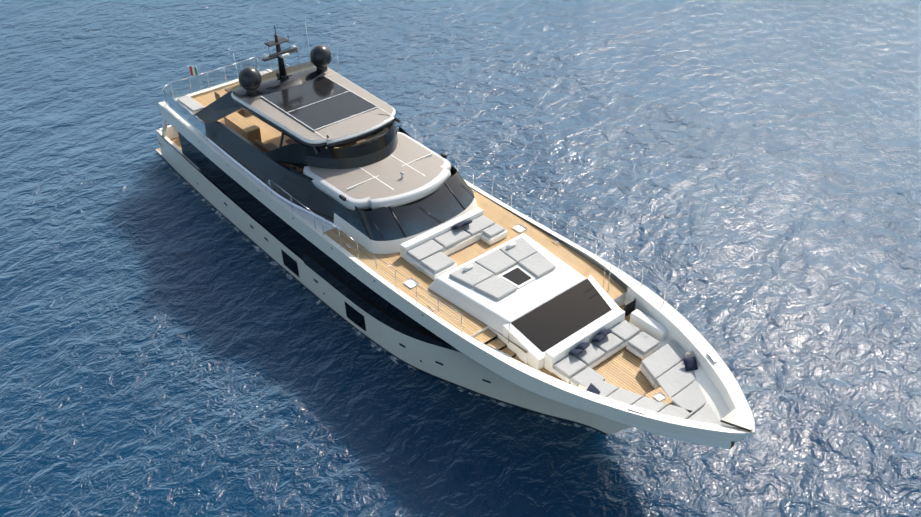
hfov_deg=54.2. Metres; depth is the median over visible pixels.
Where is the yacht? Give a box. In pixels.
[156,22,754,448]
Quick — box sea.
[0,0,920,516]
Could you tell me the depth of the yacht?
36.94 m

